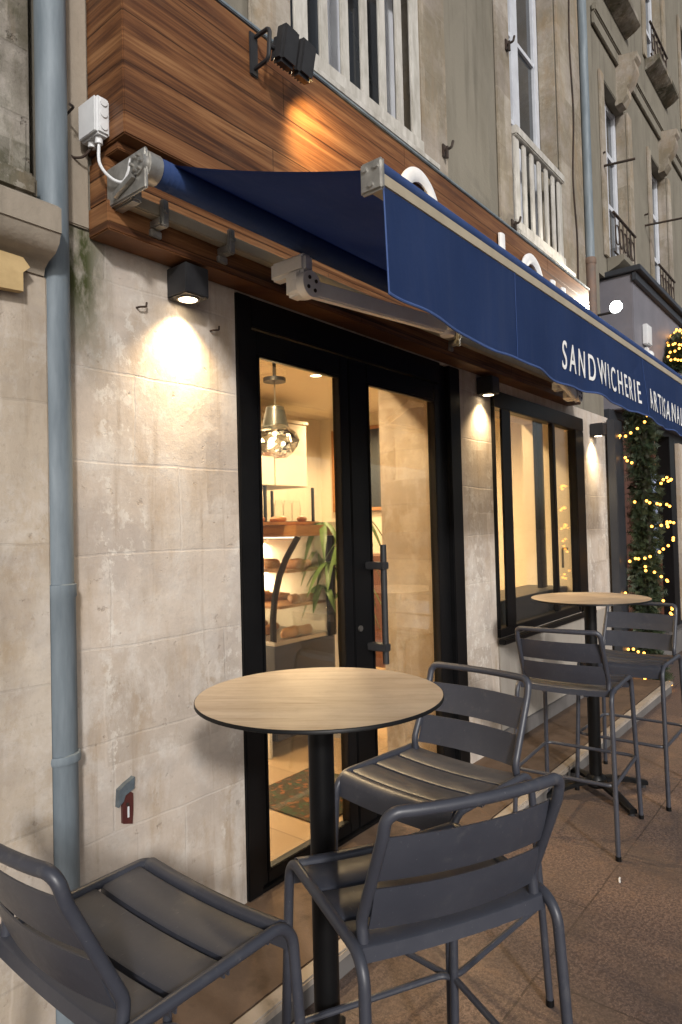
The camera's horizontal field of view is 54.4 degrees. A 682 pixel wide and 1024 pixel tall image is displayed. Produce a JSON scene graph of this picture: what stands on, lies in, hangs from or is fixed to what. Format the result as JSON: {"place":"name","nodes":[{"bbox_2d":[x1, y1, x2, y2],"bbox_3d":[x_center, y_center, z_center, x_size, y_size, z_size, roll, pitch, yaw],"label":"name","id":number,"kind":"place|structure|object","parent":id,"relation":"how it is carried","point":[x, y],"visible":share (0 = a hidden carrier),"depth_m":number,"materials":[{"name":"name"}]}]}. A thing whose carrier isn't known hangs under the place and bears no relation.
{"place":"outdoors","nodes":[
{"label":"outdoors","id":0,"kind":"place"},
{"bbox_2d":[373,553,385,667],"bbox_3d":[0.173,1.049,7.406,1.300,1.150,0.550,-3,-2,39],"label":"sideboard","id":1,"kind":"object","parent":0,"point":[378,614],"depth_m":6.88,"materials":[{"name":"red wood"}]},
{"bbox_2d":[291,651,681,1023],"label":"pavement","id":2,"kind":"structure","parent":0,"point":[623,939],"depth_m":2.49,"materials":[{"name":"brown stone"}]},
{"bbox_2d":[0,0,61,1023],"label":"neighbour building","id":3,"kind":"structure","parent":2,"relation":"on","point":[30,228],"depth_m":1.87,"materials":[{"name":"stone"}]},
{"bbox_2d":[0,250,29,292],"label":"board","id":4,"kind":"object","parent":3,"relation":"attached to","point":[13,267],"visible":1,"depth_m":1.83,"materials":[{"name":"beige wood"}]},
{"bbox_2d":[0,843,305,1023],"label":"bar stool","id":5,"kind":"object","parent":2,"relation":"on","point":[152,940],"visible":1,"depth_m":1.25,"materials":[{"name":"grey metal"}]},
{"bbox_2d":[194,667,443,1023],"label":"bar table","id":6,"kind":"object","parent":2,"relation":"on","point":[320,706],"visible":0.98,"depth_m":1.72,"materials":[{"name":"brown wood"}]},
{"bbox_2d":[27,0,613,903],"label":"shop building","id":7,"kind":"structure","parent":2,"relation":"on","point":[491,518],"depth_m":2.79,"materials":[{"name":"stone"}]},
{"bbox_2d":[33,0,80,1023],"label":"drainpipe","id":8,"kind":"object","parent":7,"relation":"attached to","point":[52,113],"visible":0.73,"depth_m":1.96,"materials":[{"name":"grey metal"}]},
{"bbox_2d":[71,95,129,183],"bbox_3d":[-0.741,-1.147,2.068,0.271,0.285,0.067,-2,-2,28],"label":"junction box","id":9,"kind":"object","parent":7,"relation":"attached to","point":[93,111],"visible":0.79,"depth_m":2.06,"materials":[{"name":"white plastic"}]},
{"bbox_2d":[115,775,134,823],"bbox_3d":[-0.709,0.954,2.179,0.024,0.154,0.062,-3,-2,39],"label":"lock plate","id":10,"kind":"object","parent":7,"relation":"attached to","point":[124,795],"visible":1,"depth_m":2.18,"materials":[{"name":"metal"}]},
{"bbox_2d":[136,302,147,308],"bbox_3d":[-0.691,-0.713,2.294,0.036,0.026,0.035,-3,-2,39],"label":"wall hook","id":11,"kind":"object","parent":7,"relation":"attached to","point":[145,306],"depth_m":2.29,"materials":[{"name":"metal"}]},
{"bbox_2d":[167,262,208,304],"bbox_3d":[-0.553,-0.818,2.391,0.115,0.112,0.104,-3,-2,39],"label":"wall lamp","id":12,"kind":"object","parent":7,"relation":"attached to","point":[187,283],"visible":1,"depth_m":2.35,"materials":[{"name":"black metal"}]},
{"bbox_2d":[261,363,299,457],"bbox_3d":[-0.449,-0.785,4.439,0.322,0.857,0.312,-3,-2,39],"label":"pendant lamp","id":13,"kind":"object","parent":7,"relation":"hanging from","point":[275,421],"visible":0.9,"depth_m":4.41,"materials":[{"name":"silver metal"}]},
{"bbox_2d":[249,23,315,84],"bbox_3d":[-0.215,-1.705,2.492,0.164,0.165,0.213,-3,-2,39],"label":"floodlight","id":14,"kind":"object","parent":7,"relation":"attached to","point":[293,54],"visible":1,"depth_m":2.45,"materials":[{"name":"black metal"}]},
{"bbox_2d":[261,415,307,490],"bbox_3d":[-1.078,-0.586,6.559,0.710,0.680,1.490,-3,-2,39],"label":"wall cupboard","id":15,"kind":"object","parent":7,"relation":"attached to","point":[289,472],"depth_m":6.67,"materials":[{"name":"beige paint"}]},
{"bbox_2d":[261,419,274,484],"bbox_3d":[-0.810,-0.578,6.340,0.018,0.630,0.465,-3,-2,39],"label":"door","id":16,"kind":"structure","parent":15,"relation":"in","point":[267,462],"depth_m":6.45,"materials":[{"name":"beige paint"}]},
{"bbox_2d":[274,424,306,486],"bbox_3d":[-0.509,-0.577,6.713,0.018,0.630,0.465,-3,-2,39],"label":"door","id":17,"kind":"structure","parent":15,"relation":"in","point":[291,470],"depth_m":6.72,"materials":[{"name":"beige paint"}]},
{"bbox_2d":[263,525,336,759],"bbox_3d":[-0.743,0.847,4.840,1.314,1.475,0.645,-3,-2,39],"label":"display case","id":18,"kind":"object","parent":7,"relation":"on","point":[315,647],"visible":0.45,"depth_m":4.61,"materials":[{"name":"paint"}]},
{"bbox_2d":[265,624,269,634],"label":"pastry","id":19,"kind":"object","parent":18,"relation":"on","point":[267,629],"visible":0.29,"depth_m":4.53,"materials":[{"name":"brown food"}]},
{"bbox_2d":[265,591,271,600],"bbox_3d":[-0.564,0.599,4.682,0.095,0.082,0.181,-3,-2,41],"label":"pastry","id":20,"kind":"object","parent":18,"relation":"on","point":[268,596],"visible":0.21,"depth_m":4.69,"materials":[{"name":"brown food"}]},
{"bbox_2d":[264,558,279,567],"bbox_3d":[-0.498,0.368,4.714,0.094,0.081,0.178,-2,-1,17],"label":"pastry","id":21,"kind":"object","parent":18,"relation":"on","point":[271,563],"visible":0.88,"depth_m":4.67,"materials":[{"name":"brown food"}]},
{"bbox_2d":[278,592,289,599],"bbox_3d":[-0.434,0.603,4.745,0.145,0.066,0.077,-2,-1,15],"label":"pastry","id":22,"kind":"object","parent":18,"relation":"on","point":[282,596],"visible":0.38,"depth_m":4.72,"materials":[{"name":"brown food"}]},
{"bbox_2d":[280,625,298,637],"bbox_3d":[-0.336,0.805,4.450,0.098,0.084,0.185,-2,-1,17],"label":"pastry","id":23,"kind":"object","parent":18,"relation":"on","point":[290,631],"visible":1,"depth_m":4.39,"materials":[{"name":"brown food"}]},
{"bbox_2d":[263,516,318,525],"bbox_3d":[-0.768,0.075,4.860,1.100,0.067,0.600,-3,-2,39],"label":"bread tray","id":24,"kind":"object","parent":18,"relation":"on","point":[279,520],"visible":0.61,"depth_m":4.57,"materials":[{"name":"brown wood"}]},
{"bbox_2d":[287,593,300,603],"bbox_3d":[-0.316,0.592,4.514,0.085,0.073,0.161,-1,-1,-11],"label":"pastry","id":25,"kind":"object","parent":18,"relation":"on","point":[294,598],"visible":0.97,"depth_m":4.46,"materials":[{"name":"brown food"}]},
{"bbox_2d":[286,558,310,568],"bbox_3d":[-0.297,0.357,4.525,0.188,0.086,0.099,-2,-1,9],"label":"pastry","id":26,"kind":"object","parent":18,"relation":"on","point":[299,563],"visible":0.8,"depth_m":4.49,"materials":[{"name":"brown food"}]},
{"bbox_2d":[297,624,312,634],"bbox_3d":[-0.245,0.809,4.566,0.088,0.076,0.166,-2,-2,36],"label":"pastry","id":27,"kind":"object","parent":18,"relation":"on","point":[306,629],"visible":0.76,"depth_m":4.52,"materials":[{"name":"brown food"}]},
{"bbox_2d":[299,593,313,601],"bbox_3d":[-0.235,0.594,4.610,0.148,0.067,0.078,0,-2,-36],"label":"pastry","id":28,"kind":"object","parent":18,"relation":"on","point":[304,597],"visible":0.6,"depth_m":4.58,"materials":[{"name":"brown food"}]},
{"bbox_2d":[269,768,342,822],"bbox_3d":[-0.140,1.535,3.621,0.570,0.008,0.570,-3,-2,39],"label":"doormat","id":29,"kind":"object","parent":7,"relation":"on","point":[289,795],"visible":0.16,"depth_m":3.58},
{"bbox_2d":[309,374,322,376],"bbox_3d":[-0.218,-1.185,5.771,0.116,0.003,0.116,-3,-2,39],"label":"downlight","id":30,"kind":"object","parent":7,"relation":"attached to","point":[315,375],"visible":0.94,"depth_m":5.76,"materials":[{"name":"white plastic"}]},
{"bbox_2d":[328,522,338,666],"bbox_3d":[-0.171,0.830,5.223,0.320,1.500,0.120,-3,-2,39],"label":"partition panel","id":31,"kind":"object","parent":7,"relation":"on","point":[333,524],"visible":0.05,"depth_m":5.14,"materials":[{"name":"beige paint"}]},
{"bbox_2d":[300,521,381,737],"bbox_3d":[0.007,0.788,4.719,0.646,1.550,0.611,-1,-2,-31],"label":"potted plant","id":32,"kind":"object","parent":7,"relation":"on","point":[316,590],"visible":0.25,"depth_m":4.59,"materials":[{"name":"green plant"}]},
{"bbox_2d":[290,0,395,118],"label":"window","id":33,"kind":"structure","parent":7,"relation":"in","point":[332,5],"depth_m":3.65,"materials":[{"name":"white paint"}]},
{"bbox_2d":[234,292,469,901],"bbox_3d":[0.192,0.324,3.306,0.166,2.398,1.808,-3,-2,39],"label":"door","id":34,"kind":"structure","parent":7,"relation":"in","point":[355,363],"depth_m":3.17,"materials":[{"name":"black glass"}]},
{"bbox_2d":[331,424,380,511],"bbox_3d":[0.238,-0.500,7.747,0.860,0.980,0.042,-3,-2,39],"label":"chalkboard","id":35,"kind":"object","parent":7,"relation":"attached to","point":[375,468],"visible":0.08,"depth_m":7.62,"materials":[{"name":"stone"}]},
{"bbox_2d":[107,146,681,435],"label":"awning","id":36,"kind":"object","parent":7,"relation":"attached to","point":[378,223],"visible":1,"depth_m":2.18,"materials":[{"name":"blue fabric"}]},
{"bbox_2d":[442,140,453,158],"bbox_3d":[0.638,-2.152,3.941,0.070,0.097,0.036,-3,-2,39],"label":"shutter hook","id":37,"kind":"object","parent":7,"relation":"attached to","point":[445,151],"visible":1,"depth_m":3.94,"materials":[{"name":"metal"}]},
{"bbox_2d":[401,167,565,292],"bbox_3d":[0.962,-1.464,4.031,0.031,0.511,2.202,-3,-2,39],"label":"shop sign","id":38,"kind":"object","parent":7,"relation":"attached to","point":[415,174],"visible":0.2,"depth_m":3.40,"materials":[{"name":"white paint"}]},
{"bbox_2d":[477,375,498,396],"bbox_3d":[0.935,-0.800,4.235,0.115,0.112,0.104,-3,-2,39],"label":"wall lamp","id":39,"kind":"object","parent":7,"relation":"attached to","point":[487,386],"visible":1,"depth_m":4.20,"materials":[{"name":"black metal"}]},
{"bbox_2d":[505,35,514,51],"bbox_3d":[1.199,-3.319,4.701,0.070,0.097,0.036,-3,-2,39],"label":"shutter hook","id":40,"kind":"object","parent":7,"relation":"attached to","point":[508,45],"visible":1,"depth_m":4.70,"materials":[{"name":"metal"}]},
{"bbox_2d":[511,216,521,230],"bbox_3d":[1.238,-2.029,4.677,0.070,0.097,0.036,-3,-2,39],"label":"shutter hook","id":41,"kind":"object","parent":7,"relation":"attached to","point":[514,224],"visible":0.82,"depth_m":4.67,"materials":[{"name":"metal"}]},
{"bbox_2d":[507,0,539,235],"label":"window","id":42,"kind":"structure","parent":7,"relation":"in","point":[524,98],"depth_m":5.46,"materials":[{"name":"white paint"}]},
{"bbox_2d":[490,392,596,644],"bbox_3d":[1.482,0.033,5.101,0.320,1.673,1.800,-3,-2,39],"label":"shop window","id":43,"kind":"structure","parent":7,"relation":"in","point":[507,405],"depth_m":5.17,"materials":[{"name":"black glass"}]},
{"bbox_2d":[568,0,578,279],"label":"cable","id":44,"kind":"object","parent":7,"relation":"attached to","point":[573,140],"visible":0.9,"depth_m":5.74,"materials":[{"name":"metal"}]},
{"bbox_2d":[577,0,597,315],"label":"drainpipe","id":45,"kind":"object","parent":7,"relation":"attached to","point":[590,260],"visible":0.78,"depth_m":5.92,"materials":[{"name":"grey metal"}]},
{"bbox_2d":[590,423,605,436],"bbox_3d":[2.281,-0.728,5.898,0.115,0.112,0.104,-3,-2,39],"label":"wall lamp","id":46,"kind":"object","parent":7,"relation":"attached to","point":[597,429],"visible":1,"depth_m":5.86,"materials":[{"name":"black metal"}]},
{"bbox_2d":[597,300,623,315],"bbox_3d":[2.325,-1.760,5.825,0.337,0.124,0.150,-3,-2,39],"label":"floodlight","id":47,"kind":"object","parent":7,"relation":"attached to","point":[616,306],"visible":0.98,"depth_m":5.71,"materials":[{"name":"metal"}]},
{"bbox_2d":[154,677,665,1023],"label":"step","id":48,"kind":"object","parent":2,"relation":"on","point":[246,985],"visible":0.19,"depth_m":2.57,"materials":[{"name":"grey stone"}]},
{"bbox_2d":[233,681,672,1023],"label":"step edge","id":49,"kind":"object","parent":48,"relation":"attached to","point":[267,1009],"visible":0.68,"depth_m":2.28,"materials":[{"name":"grey stone"}]},
{"bbox_2d":[266,686,671,1023],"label":"step riser","id":50,"kind":"object","parent":48,"relation":"attached to","point":[346,965],"visible":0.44,"depth_m":3.60,"materials":[{"name":"grey stone"}]},
{"bbox_2d":[282,773,572,1023],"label":"bar stool","id":51,"kind":"object","parent":2,"relation":"on","point":[385,895],"visible":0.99,"depth_m":1.33,"materials":[{"name":"grey metal"}]},
{"bbox_2d":[335,662,553,1023],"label":"bar stool","id":52,"kind":"object","parent":2,"relation":"on","point":[409,773],"visible":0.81,"depth_m":2.16,"materials":[{"name":"grey metal"}]},
{"bbox_2d":[513,626,643,861],"bbox_3d":[1.192,1.079,3.379,0.514,1.044,0.574,-2,-2,35],"label":"bar stool","id":53,"kind":"object","parent":2,"relation":"on","point":[584,681],"visible":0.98,"depth_m":3.23,"materials":[{"name":"grey metal"}]},
{"bbox_2d":[531,592,651,815],"bbox_3d":[1.444,1.048,3.803,0.652,1.111,0.652,-1,-1,-13],"label":"bar table","id":54,"kind":"object","parent":2,"relation":"on","point":[588,602],"visible":0.79,"depth_m":3.77,"materials":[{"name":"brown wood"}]},
{"bbox_2d":[575,602,681,811],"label":"bar stool","id":55,"kind":"object","parent":2,"relation":"on","point":[642,665],"visible":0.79,"depth_m":3.96,"materials":[{"name":"grey metal"}]},
{"bbox_2d":[590,0,681,654],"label":"neighbour building","id":56,"kind":"structure","parent":2,"relation":"on","point":[636,50],"depth_m":7.20,"materials":[{"name":"beige stone"}]},
{"bbox_2d":[605,104,619,256],"bbox_3d":[2.740,-3.389,6.914,0.060,1.826,0.755,-3,-2,39],"label":"window","id":57,"kind":"structure","parent":56,"relation":"in","point":[609,117],"depth_m":7.12,"materials":[{"name":"white paint"}]},
{"bbox_2d":[603,151,634,166],"bbox_3d":[2.645,-3.409,6.367,0.324,0.172,0.036,-2,-2,35],"label":"iron bar","id":58,"kind":"object","parent":56,"relation":"attached to","point":[618,162],"visible":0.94,"depth_m":6.36,"materials":[{"name":"black metal"}]},
{"bbox_2d":[619,410,674,680],"bbox_3d":[2.868,0.331,6.244,0.485,2.708,0.462,-3,-2,39],"label":"garland","id":59,"kind":"object","parent":56,"relation":"attached to","point":[645,558],"visible":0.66,"depth_m":6.21,"materials":[{"name":"green plant"}]},
{"bbox_2d":[645,0,651,57],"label":"window","id":60,"kind":"structure","parent":56,"relation":"in","point":[647,2],"depth_m":8.63,"materials":[{"name":"white paint"}]},
{"bbox_2d":[652,175,659,283],"bbox_3d":[3.846,-3.384,8.284,0.060,1.826,0.775,-3,-2,39],"label":"window","id":61,"kind":"structure","parent":56,"relation":"in","point":[654,182],"depth_m":8.53,"materials":[{"name":"white paint"}]},
{"bbox_2d":[644,213,681,226],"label":"iron bar","id":62,"kind":"object","parent":56,"relation":"attached to","point":[665,221],"visible":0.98,"depth_m":7.55,"materials":[{"name":"black metal"}]},
{"bbox_2d":[663,329,681,373],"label":"garland","id":63,"kind":"object","parent":56,"relation":"attached to","point":[673,358],"visible":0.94,"depth_m":7.08,"materials":[{"name":"green plant"}]},
{"bbox_3d":[-1.002,0.884,6.588,0.690,1.500,1.600,-3,-2,39],"label":"back counter","id":64,"kind":"object","parent":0,"visible":0},
{"bbox_2d":[263,485,314,521],"bbox_3d":[-1.000,-0.057,6.590,0.624,0.380,1.524,-3,-2,39],"label":"glass shelf","id":65,"kind":"object","parent":64,"relation":"on","point":[272,502],"visible":0.29,"depth_m":6.97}
]}

